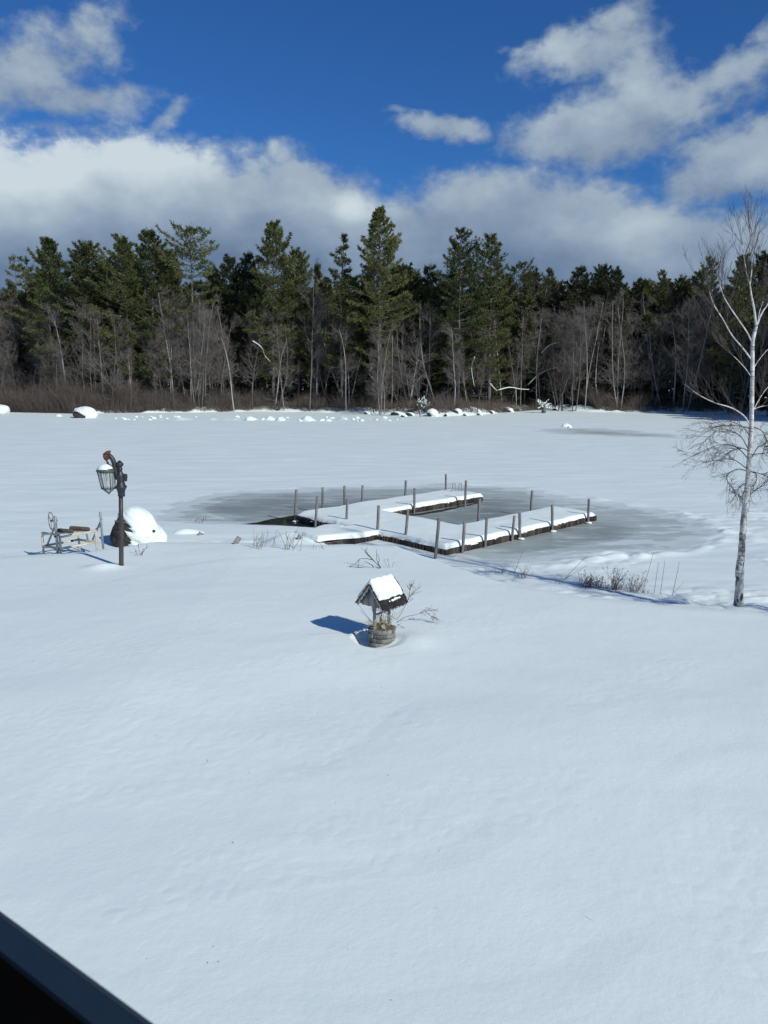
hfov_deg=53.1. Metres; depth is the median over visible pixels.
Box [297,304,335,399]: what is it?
bare tree
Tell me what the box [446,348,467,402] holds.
fir tree
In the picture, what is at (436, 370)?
pine tree
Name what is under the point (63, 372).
bare tree
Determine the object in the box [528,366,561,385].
fallen limb
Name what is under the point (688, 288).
pine tree
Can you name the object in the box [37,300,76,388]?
bare tree
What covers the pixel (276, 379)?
fir tree
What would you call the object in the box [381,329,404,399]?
bare tree
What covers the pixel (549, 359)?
bare tree
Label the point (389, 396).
fir tree
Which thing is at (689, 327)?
bare tree
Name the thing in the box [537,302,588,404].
bare tree
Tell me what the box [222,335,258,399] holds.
fir tree
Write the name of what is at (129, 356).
bare tree
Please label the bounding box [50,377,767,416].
forest ground
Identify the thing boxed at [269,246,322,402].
pine tree
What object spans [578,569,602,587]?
dry weed
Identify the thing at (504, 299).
pine tree
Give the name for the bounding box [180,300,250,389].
bare tree
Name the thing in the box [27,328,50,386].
bare tree
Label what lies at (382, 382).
bare tree
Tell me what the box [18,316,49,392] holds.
bare tree
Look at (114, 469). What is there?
lamp post
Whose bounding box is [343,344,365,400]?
bare tree
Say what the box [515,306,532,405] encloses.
bare tree
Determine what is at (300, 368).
bare tree
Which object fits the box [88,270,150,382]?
pine tree
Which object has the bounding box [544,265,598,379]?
pine tree
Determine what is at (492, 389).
fir tree
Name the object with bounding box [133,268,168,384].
pine tree
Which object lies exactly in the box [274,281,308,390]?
pine tree
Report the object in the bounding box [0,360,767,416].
shoreline brush
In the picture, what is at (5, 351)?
bare tree
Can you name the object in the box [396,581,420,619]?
goldenrod stalk
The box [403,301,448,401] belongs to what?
bare tree
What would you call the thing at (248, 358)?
bare tree
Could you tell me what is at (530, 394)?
fir tree
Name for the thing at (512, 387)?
fallen limb
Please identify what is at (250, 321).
bare tree
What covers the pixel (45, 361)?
bare tree
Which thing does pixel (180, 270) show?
pine tree
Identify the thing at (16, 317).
bare tree
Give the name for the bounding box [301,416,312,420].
ice lump
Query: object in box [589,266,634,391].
pine tree
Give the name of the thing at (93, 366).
bare tree
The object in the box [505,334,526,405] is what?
bare tree
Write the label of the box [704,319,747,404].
fir tree
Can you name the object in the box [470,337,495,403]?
bare tree
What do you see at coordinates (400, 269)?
pine tree
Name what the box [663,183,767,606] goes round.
birch tree
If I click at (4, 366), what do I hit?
bare tree
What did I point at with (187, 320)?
bare tree
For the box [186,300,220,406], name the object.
bare tree
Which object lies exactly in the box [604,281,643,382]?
pine tree
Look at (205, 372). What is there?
bare tree
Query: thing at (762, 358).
bare tree
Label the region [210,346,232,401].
fir tree
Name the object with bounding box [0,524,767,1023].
snow ground
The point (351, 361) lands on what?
bare tree
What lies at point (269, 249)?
pine tree
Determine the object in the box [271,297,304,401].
bare tree
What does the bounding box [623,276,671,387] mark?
pine tree
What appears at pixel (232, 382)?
bare tree
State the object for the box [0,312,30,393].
bare tree
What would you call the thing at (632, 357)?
bare tree
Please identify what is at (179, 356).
bare tree
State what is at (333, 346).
bare tree
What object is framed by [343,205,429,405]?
pine tree
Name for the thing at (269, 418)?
ice lump
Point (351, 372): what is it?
tree
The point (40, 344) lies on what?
bare tree
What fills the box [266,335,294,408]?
bare tree
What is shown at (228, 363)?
bare tree
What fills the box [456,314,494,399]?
bare tree
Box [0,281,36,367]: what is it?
pine tree
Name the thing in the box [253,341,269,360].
fallen limb
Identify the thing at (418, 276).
pine tree
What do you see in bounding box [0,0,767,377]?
sky
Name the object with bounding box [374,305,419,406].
bare tree
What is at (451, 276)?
pine tree
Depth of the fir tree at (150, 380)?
115.64 m
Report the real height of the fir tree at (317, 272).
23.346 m
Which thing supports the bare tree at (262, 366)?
on the forest ground at (757, 411)
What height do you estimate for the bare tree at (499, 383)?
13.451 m
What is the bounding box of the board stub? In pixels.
[233,536,241,543]
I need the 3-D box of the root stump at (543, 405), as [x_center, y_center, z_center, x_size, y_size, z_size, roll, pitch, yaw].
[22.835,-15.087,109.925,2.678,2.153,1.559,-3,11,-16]
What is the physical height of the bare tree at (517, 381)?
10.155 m
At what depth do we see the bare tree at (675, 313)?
115.20 m
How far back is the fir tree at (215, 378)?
122.73 m
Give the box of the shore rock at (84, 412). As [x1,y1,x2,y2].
[73,406,98,417]
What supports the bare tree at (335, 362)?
on the forest ground at (757, 411)
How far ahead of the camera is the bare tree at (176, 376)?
114.17 m
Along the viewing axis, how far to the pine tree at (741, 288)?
104.39 m
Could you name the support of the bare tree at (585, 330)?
on the forest ground at (757, 411)
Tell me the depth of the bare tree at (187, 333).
113.01 m
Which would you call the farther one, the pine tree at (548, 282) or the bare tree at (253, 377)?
the pine tree at (548, 282)
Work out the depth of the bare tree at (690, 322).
111.21 m
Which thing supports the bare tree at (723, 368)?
on the forest ground at (757, 411)
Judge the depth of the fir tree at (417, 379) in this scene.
115.75 m
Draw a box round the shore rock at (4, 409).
[0,405,9,412]
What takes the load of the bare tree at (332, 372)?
on the forest ground at (757, 411)
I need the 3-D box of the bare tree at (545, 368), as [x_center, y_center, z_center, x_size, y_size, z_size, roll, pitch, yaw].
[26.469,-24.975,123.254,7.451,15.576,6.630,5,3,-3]
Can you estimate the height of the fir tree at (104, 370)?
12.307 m
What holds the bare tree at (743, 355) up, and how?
on the forest ground at (757, 411)
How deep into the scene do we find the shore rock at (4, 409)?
108.76 m
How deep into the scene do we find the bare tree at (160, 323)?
114.60 m
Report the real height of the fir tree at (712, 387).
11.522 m
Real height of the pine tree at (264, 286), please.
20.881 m
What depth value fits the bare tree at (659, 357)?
112.65 m
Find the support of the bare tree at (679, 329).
on the forest ground at (757, 411)
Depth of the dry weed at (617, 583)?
20.07 m
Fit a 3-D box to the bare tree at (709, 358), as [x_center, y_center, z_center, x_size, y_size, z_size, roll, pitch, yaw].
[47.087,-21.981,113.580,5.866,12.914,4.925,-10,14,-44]
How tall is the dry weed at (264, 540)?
0.607 m
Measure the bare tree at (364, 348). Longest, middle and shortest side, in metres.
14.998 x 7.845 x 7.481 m
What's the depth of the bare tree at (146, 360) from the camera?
113.93 m
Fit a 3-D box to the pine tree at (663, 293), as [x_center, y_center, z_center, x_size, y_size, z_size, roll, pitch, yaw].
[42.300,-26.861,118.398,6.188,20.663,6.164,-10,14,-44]
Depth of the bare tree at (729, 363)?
109.99 m
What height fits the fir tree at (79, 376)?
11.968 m
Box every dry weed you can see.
[252,531,276,549]
[278,527,305,550]
[512,567,533,577]
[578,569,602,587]
[592,575,615,588]
[604,566,629,590]
[621,570,647,593]
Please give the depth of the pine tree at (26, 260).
123.06 m
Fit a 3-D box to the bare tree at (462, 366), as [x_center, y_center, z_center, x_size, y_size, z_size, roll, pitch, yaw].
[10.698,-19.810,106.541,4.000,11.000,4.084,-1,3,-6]
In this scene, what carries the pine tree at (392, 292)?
on the forest ground at (757, 411)
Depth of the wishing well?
14.20 m
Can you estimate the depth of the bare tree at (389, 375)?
111.43 m
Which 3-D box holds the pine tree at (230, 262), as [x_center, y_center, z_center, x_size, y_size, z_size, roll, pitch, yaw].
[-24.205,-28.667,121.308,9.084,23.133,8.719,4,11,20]
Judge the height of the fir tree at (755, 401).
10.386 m
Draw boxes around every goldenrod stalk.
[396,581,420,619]
[398,606,442,622]
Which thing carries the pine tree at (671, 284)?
on the forest ground at (757, 411)
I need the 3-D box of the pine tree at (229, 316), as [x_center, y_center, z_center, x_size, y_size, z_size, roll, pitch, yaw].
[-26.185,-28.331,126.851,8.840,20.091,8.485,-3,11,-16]
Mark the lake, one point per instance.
(230, 475)
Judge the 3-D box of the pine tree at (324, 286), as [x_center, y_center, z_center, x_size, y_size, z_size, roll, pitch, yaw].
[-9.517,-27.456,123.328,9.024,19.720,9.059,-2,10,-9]
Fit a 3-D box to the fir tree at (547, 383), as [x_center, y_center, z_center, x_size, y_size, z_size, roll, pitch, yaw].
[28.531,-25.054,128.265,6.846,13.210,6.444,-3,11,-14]
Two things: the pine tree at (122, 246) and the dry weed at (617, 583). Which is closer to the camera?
the dry weed at (617, 583)
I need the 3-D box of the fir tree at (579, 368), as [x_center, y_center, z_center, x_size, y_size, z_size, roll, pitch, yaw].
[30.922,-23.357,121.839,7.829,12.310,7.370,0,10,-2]
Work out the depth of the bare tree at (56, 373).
113.50 m
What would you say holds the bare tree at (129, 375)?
on the forest ground at (757, 411)
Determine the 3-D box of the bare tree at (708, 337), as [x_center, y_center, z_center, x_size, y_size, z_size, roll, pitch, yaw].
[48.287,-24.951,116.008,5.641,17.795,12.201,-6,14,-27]
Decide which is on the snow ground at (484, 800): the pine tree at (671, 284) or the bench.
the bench
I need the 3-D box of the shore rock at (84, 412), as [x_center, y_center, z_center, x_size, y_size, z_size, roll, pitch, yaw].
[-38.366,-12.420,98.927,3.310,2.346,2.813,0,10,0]
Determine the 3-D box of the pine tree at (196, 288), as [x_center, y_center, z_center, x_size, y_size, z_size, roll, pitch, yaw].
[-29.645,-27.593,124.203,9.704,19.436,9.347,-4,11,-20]
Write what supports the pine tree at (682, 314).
on the forest ground at (757, 411)
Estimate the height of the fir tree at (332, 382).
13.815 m
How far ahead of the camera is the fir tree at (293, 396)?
120.65 m
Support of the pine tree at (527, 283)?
on the forest ground at (757, 411)
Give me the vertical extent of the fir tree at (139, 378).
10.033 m
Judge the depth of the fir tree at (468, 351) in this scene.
110.72 m
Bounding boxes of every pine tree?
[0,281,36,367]
[3,254,33,380]
[5,236,87,385]
[16,255,33,379]
[16,268,70,385]
[22,268,66,365]
[43,238,128,392]
[51,274,107,388]
[77,232,158,390]
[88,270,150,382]
[116,226,183,401]
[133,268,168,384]
[147,248,195,387]
[147,273,186,390]
[152,220,219,402]
[181,279,222,379]
[194,267,237,389]
[197,253,253,393]
[218,278,236,378]
[221,251,278,388]
[242,219,317,404]
[245,280,282,387]
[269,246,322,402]
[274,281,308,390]
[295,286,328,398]
[300,276,348,402]
[317,233,362,401]
[327,274,377,374]
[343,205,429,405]
[350,257,401,399]
[372,261,429,404]
[373,263,417,393]
[383,270,431,389]
[401,259,458,401]
[409,278,466,398]
[428,268,493,395]
[432,226,498,400]
[440,233,518,403]
[461,271,524,398]
[462,278,514,399]
[498,257,546,399]
[505,268,549,402]
[519,280,574,391]
[531,267,562,395]
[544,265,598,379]
[572,262,629,384]
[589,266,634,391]
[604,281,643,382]
[614,277,664,393]
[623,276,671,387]
[634,269,678,393]
[635,278,676,401]
[659,274,698,401]
[666,265,716,399]
[666,279,709,395]
[673,256,724,400]
[706,252,767,413]
[717,284,742,355]
[719,250,767,399]
[728,290,767,403]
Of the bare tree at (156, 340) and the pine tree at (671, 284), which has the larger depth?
the pine tree at (671, 284)
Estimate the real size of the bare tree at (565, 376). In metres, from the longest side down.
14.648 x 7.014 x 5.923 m
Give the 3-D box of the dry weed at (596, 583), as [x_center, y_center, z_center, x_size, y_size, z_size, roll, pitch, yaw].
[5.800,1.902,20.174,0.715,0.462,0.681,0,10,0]
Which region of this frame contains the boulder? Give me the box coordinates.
[110,506,166,546]
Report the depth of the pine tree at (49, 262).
113.45 m
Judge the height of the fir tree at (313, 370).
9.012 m
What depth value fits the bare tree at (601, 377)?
115.44 m
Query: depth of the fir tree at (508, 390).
121.32 m
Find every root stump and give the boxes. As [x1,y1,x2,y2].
[417,396,430,411]
[536,399,551,412]
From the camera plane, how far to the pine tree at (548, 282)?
123.49 m
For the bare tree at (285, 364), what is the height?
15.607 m
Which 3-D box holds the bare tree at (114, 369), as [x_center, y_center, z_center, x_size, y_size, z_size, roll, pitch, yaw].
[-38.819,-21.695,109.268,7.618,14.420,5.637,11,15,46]
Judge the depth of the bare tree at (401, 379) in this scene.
107.87 m
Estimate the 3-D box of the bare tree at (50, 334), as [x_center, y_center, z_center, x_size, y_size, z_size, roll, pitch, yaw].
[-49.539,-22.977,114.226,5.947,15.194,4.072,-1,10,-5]
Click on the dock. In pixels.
(391, 520)
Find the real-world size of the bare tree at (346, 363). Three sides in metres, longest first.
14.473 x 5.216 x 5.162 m
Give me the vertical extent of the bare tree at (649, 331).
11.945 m
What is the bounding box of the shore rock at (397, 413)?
[390,411,405,415]
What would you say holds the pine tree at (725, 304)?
on the forest ground at (757, 411)
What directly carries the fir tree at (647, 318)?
on the forest ground at (757, 411)
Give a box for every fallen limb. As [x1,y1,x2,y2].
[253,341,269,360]
[498,387,528,390]
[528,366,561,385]
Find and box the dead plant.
[336,604,402,630]
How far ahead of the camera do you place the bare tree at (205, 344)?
115.41 m
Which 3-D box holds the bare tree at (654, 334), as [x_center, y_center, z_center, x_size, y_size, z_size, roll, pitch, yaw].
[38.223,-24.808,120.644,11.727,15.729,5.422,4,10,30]
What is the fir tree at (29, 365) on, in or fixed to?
on the forest ground at (757, 411)
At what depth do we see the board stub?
23.14 m
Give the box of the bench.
[41,512,103,553]
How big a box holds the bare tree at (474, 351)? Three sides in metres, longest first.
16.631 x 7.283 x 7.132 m
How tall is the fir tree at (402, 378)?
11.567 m
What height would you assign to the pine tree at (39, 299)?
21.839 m
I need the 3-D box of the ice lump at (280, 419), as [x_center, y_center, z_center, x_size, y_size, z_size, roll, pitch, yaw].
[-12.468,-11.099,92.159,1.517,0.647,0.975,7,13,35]
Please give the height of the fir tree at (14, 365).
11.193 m
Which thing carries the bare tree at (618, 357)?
on the forest ground at (757, 411)
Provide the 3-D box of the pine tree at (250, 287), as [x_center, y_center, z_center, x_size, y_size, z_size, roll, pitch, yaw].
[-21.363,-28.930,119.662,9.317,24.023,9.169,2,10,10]
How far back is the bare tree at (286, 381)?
110.85 m
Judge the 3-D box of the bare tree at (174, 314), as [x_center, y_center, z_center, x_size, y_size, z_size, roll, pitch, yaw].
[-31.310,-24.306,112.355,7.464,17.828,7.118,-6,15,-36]
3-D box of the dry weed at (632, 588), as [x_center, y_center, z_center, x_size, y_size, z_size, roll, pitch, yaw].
[6.473,1.853,19.888,0.703,0.660,0.735,0,10,0]
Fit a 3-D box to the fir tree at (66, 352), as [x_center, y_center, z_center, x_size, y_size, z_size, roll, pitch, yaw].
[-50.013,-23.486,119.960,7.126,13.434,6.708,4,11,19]
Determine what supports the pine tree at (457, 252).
on the forest ground at (757, 411)
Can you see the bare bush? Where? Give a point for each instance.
(370, 559)
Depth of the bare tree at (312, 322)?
110.64 m
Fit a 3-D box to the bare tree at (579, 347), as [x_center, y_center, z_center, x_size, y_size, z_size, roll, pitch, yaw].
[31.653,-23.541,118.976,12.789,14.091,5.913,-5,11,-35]
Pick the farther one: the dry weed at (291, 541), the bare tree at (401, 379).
the bare tree at (401, 379)
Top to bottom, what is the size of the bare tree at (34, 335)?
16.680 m
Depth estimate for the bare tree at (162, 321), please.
109.44 m
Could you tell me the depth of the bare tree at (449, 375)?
103.03 m
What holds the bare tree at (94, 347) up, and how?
on the forest ground at (757, 411)
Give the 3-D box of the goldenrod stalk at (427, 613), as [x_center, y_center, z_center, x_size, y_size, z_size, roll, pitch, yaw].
[0.710,2.050,15.392,0.928,0.391,0.294,0,10,0]
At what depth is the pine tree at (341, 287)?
109.15 m
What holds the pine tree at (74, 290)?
on the forest ground at (757, 411)
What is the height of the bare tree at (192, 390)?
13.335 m
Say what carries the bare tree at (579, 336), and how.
on the forest ground at (757, 411)
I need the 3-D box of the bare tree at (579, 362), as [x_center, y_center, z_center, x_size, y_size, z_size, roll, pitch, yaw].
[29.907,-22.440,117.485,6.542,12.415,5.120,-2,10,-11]
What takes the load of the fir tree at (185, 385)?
on the forest ground at (757, 411)
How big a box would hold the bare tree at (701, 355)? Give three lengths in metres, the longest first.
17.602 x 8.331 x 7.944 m
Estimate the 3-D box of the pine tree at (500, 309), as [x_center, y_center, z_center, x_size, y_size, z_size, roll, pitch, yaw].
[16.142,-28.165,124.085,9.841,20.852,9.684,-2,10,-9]
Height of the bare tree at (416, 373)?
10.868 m
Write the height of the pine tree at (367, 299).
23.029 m
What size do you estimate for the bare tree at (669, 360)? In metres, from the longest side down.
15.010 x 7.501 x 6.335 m
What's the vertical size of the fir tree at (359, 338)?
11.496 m
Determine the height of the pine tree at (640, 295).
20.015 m
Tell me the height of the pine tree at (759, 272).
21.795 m
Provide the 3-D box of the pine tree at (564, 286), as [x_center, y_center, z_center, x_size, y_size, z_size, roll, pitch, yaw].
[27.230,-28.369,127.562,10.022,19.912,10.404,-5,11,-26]
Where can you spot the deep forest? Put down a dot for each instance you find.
(523, 304)
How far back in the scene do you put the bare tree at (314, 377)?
115.62 m
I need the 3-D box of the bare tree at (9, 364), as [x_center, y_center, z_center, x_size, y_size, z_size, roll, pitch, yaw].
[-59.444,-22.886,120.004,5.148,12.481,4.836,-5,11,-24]
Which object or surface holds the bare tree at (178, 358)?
on the forest ground at (757, 411)
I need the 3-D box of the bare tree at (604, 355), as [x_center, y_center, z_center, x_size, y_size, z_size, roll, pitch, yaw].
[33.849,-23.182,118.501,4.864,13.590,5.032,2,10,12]
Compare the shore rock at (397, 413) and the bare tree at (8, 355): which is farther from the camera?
the bare tree at (8, 355)
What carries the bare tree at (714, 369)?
on the forest ground at (757, 411)
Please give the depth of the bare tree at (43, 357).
113.80 m
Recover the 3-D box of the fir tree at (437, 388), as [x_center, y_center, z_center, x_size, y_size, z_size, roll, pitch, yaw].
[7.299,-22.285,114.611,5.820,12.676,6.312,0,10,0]
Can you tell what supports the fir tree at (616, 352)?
on the forest ground at (757, 411)
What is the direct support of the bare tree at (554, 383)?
on the forest ground at (757, 411)
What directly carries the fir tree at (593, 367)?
on the forest ground at (757, 411)
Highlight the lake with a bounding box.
[0,409,767,608]
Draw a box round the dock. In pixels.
[292,474,596,558]
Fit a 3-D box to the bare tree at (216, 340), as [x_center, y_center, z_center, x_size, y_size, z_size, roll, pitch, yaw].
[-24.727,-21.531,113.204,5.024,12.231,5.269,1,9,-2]
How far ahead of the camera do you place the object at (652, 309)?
117.73 m
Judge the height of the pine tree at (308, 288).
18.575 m
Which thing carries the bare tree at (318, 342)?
on the forest ground at (757, 411)
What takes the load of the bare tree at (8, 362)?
on the forest ground at (757, 411)
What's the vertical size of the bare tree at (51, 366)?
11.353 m
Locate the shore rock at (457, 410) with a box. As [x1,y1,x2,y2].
[453,408,461,414]
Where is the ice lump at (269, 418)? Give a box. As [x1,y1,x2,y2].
[264,416,274,419]
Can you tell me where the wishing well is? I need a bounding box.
[355,574,407,647]
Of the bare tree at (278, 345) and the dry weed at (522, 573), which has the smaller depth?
the dry weed at (522, 573)
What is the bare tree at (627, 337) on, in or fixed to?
on the forest ground at (757, 411)
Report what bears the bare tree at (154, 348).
on the forest ground at (757, 411)
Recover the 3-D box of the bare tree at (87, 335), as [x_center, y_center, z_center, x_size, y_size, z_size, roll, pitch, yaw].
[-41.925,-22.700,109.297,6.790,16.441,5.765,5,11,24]
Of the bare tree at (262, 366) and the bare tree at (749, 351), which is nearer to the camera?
the bare tree at (749, 351)
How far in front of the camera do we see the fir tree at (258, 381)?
117.99 m
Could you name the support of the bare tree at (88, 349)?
on the forest ground at (757, 411)
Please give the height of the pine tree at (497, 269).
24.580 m
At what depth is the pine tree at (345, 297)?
122.86 m
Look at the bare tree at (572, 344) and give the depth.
116.64 m
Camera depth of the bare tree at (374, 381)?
106.84 m
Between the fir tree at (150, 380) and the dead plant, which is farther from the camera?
the fir tree at (150, 380)
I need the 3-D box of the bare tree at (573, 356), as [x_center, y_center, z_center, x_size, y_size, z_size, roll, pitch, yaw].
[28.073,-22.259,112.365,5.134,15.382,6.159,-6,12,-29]
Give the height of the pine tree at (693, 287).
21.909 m
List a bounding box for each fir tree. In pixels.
[0,337,27,395]
[23,326,40,398]
[34,326,51,391]
[52,322,78,391]
[72,328,99,394]
[97,340,111,390]
[107,343,141,397]
[124,344,146,393]
[145,344,162,400]
[166,317,191,403]
[175,338,200,401]
[200,321,231,395]
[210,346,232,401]
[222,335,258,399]
[248,325,277,400]
[261,343,283,399]
[277,354,300,401]
[306,348,325,400]
[307,258,338,402]
[318,317,343,401]
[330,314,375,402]
[348,331,371,405]
[367,321,401,401]
[393,330,416,403]
[402,316,431,404]
[414,323,450,400]
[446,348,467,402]
[459,346,480,403]
[475,332,505,403]
[492,341,522,404]
[517,332,539,402]
[532,334,562,400]
[554,328,599,402]
[577,331,612,404]
[598,316,631,401]
[618,310,662,404]
[637,344,668,405]
[662,335,696,403]
[688,333,722,401]
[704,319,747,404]
[736,342,765,411]
[755,350,767,399]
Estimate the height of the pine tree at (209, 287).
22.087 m
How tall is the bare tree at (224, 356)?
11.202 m
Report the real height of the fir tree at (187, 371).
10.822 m
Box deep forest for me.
[0,285,767,404]
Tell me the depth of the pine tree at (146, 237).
110.75 m
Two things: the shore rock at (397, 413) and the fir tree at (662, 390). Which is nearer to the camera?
the shore rock at (397, 413)
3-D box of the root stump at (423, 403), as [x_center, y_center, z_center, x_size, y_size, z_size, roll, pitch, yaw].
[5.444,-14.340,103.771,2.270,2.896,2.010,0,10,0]
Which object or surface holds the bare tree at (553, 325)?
on the forest ground at (757, 411)
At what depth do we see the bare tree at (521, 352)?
123.95 m
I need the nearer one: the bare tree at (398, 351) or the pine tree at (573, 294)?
the bare tree at (398, 351)
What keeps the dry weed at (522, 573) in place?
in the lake
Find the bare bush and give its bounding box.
[351,547,380,567]
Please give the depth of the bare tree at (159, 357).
114.00 m
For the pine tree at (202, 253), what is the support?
on the forest ground at (757, 411)
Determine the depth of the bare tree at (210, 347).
115.07 m
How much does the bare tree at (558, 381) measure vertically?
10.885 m
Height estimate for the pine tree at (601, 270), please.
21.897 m
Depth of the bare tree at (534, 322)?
123.47 m
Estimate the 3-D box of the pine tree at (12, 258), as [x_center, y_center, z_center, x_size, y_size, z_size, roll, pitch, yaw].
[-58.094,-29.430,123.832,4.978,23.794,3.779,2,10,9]
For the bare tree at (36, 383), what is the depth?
119.06 m
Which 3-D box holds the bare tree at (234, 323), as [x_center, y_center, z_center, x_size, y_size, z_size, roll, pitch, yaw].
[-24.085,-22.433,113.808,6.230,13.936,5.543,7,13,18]
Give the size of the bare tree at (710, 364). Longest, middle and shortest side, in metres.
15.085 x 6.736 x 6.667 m
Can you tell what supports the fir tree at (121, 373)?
on the forest ground at (757, 411)
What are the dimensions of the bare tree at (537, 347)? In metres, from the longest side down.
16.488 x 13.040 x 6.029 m
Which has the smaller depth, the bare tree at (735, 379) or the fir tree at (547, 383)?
the bare tree at (735, 379)
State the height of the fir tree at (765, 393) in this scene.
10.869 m
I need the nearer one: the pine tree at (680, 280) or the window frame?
the window frame
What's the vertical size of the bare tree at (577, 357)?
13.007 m
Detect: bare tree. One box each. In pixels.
[0,289,29,378]
[0,291,28,359]
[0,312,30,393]
[0,316,18,388]
[0,330,20,398]
[0,333,14,388]
[0,342,17,392]
[7,298,60,387]
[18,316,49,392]
[18,341,43,393]
[22,303,58,390]
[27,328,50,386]
[29,322,60,387]
[33,332,72,392]
[35,306,66,373]
[36,307,60,394]
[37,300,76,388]
[46,341,63,393]
[47,336,89,406]
[57,282,105,393]
[63,295,106,397]
[80,307,109,395]
[83,314,123,398]
[89,311,130,409]
[117,282,177,393]
[120,319,137,407]
[121,347,145,393]
[131,323,153,391]
[136,317,208,394]
[139,338,191,400]
[140,330,169,398]
[146,296,188,391]
[146,305,184,411]
[146,315,166,387]
[147,285,190,396]
[148,291,191,397]
[151,325,169,389]
[167,315,191,403]
[171,303,219,399]
[176,293,216,396]
[176,303,206,399]
[176,320,212,406]
[180,289,227,401]
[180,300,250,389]
[185,308,223,402]
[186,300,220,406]
[197,316,223,391]
[202,323,226,402]
[205,308,234,392]
[207,316,245,395]
[209,300,250,393]
[214,332,241,411]
[222,335,232,393]
[232,309,263,395]
[234,309,266,405]
[237,308,275,409]
[248,327,278,393]
[259,310,294,409]
[263,323,299,410]
[264,311,303,392]
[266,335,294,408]
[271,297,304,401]
[279,318,310,394]
[297,268,335,410]
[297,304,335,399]
[303,303,330,399]
[304,353,323,401]
[305,299,353,402]
[307,345,325,407]
[308,292,344,399]
[312,323,343,403]
[331,325,361,410]
[334,317,358,405]
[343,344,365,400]
[344,310,381,401]
[363,347,387,411]
[365,320,398,414]
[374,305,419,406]
[378,343,398,399]
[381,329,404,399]
[387,322,414,404]
[392,345,415,405]
[394,308,433,407]
[400,300,451,404]
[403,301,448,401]
[406,338,426,416]
[439,322,468,404]
[439,324,498,412]
[442,310,466,403]
[446,331,471,407]
[450,292,487,402]
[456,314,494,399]
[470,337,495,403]
[491,312,539,400]
[493,318,516,402]
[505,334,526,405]
[506,343,535,404]
[509,277,559,402]
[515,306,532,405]
[518,309,551,403]
[521,323,543,396]
[526,302,600,410]
[526,319,562,400]
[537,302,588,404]
[539,307,569,397]
[540,294,608,398]
[540,330,576,404]
[547,312,581,403]
[547,340,575,403]
[549,330,577,410]
[554,305,603,403]
[558,307,596,411]
[558,320,594,402]
[564,314,617,383]
[564,323,597,404]
[570,291,614,408]
[581,341,611,400]
[590,319,618,391]
[595,287,644,410]
[604,308,663,390]
[612,314,661,403]
[618,318,641,388]
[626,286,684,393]
[627,312,658,393]
[635,332,669,402]
[636,313,674,409]
[641,327,669,405]
[652,310,686,403]
[660,315,696,403]
[662,300,709,401]
[666,292,732,411]
[669,287,721,409]
[671,301,713,401]
[677,296,743,401]
[686,311,716,406]
[693,314,734,399]
[693,320,718,396]
[705,336,726,405]
[714,319,757,408]
[716,328,734,402]
[721,309,767,410]
[723,327,749,412]
[734,324,766,414]
[735,298,767,413]
[744,329,767,414]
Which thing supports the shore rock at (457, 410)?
on the forest ground at (757, 411)
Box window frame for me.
[0,911,152,1023]
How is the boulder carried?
on the snow ground at (484, 800)
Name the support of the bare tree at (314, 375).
on the forest ground at (757, 411)
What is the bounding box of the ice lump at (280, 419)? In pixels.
[275,417,285,420]
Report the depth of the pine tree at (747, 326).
112.94 m
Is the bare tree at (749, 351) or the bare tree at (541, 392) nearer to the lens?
the bare tree at (749, 351)
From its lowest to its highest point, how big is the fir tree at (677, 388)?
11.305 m
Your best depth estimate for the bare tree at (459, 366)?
103.80 m
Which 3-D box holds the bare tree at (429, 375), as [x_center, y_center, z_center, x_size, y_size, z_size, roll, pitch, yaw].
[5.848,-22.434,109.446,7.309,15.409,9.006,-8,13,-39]
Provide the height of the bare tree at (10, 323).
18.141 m
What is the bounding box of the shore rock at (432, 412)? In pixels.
[427,408,437,416]
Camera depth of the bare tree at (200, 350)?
113.01 m
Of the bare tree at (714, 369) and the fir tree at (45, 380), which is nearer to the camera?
the bare tree at (714, 369)
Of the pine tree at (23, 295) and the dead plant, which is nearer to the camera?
the dead plant
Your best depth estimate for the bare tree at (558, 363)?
115.57 m
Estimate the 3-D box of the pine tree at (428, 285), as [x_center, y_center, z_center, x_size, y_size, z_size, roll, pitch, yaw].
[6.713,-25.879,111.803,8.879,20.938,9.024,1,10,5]
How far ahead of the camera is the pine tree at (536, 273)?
126.18 m
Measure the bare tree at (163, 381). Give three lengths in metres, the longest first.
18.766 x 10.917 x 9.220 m
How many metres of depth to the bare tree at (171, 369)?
112.59 m
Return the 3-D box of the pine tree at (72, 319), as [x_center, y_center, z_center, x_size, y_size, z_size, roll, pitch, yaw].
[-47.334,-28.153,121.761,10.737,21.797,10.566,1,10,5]
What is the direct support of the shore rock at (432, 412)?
on the forest ground at (757, 411)
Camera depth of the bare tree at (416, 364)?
110.03 m
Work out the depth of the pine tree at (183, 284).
122.19 m
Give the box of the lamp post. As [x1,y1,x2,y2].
[96,450,127,565]
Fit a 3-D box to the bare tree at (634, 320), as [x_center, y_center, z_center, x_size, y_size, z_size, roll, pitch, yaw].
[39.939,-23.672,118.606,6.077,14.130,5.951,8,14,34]
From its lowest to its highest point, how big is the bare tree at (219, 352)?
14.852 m
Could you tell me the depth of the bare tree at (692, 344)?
109.21 m
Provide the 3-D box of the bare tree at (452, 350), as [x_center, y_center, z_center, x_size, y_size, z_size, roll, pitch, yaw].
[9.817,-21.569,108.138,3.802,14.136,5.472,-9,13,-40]
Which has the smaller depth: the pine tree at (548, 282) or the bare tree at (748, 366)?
the bare tree at (748, 366)
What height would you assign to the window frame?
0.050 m
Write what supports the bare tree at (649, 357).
on the forest ground at (757, 411)

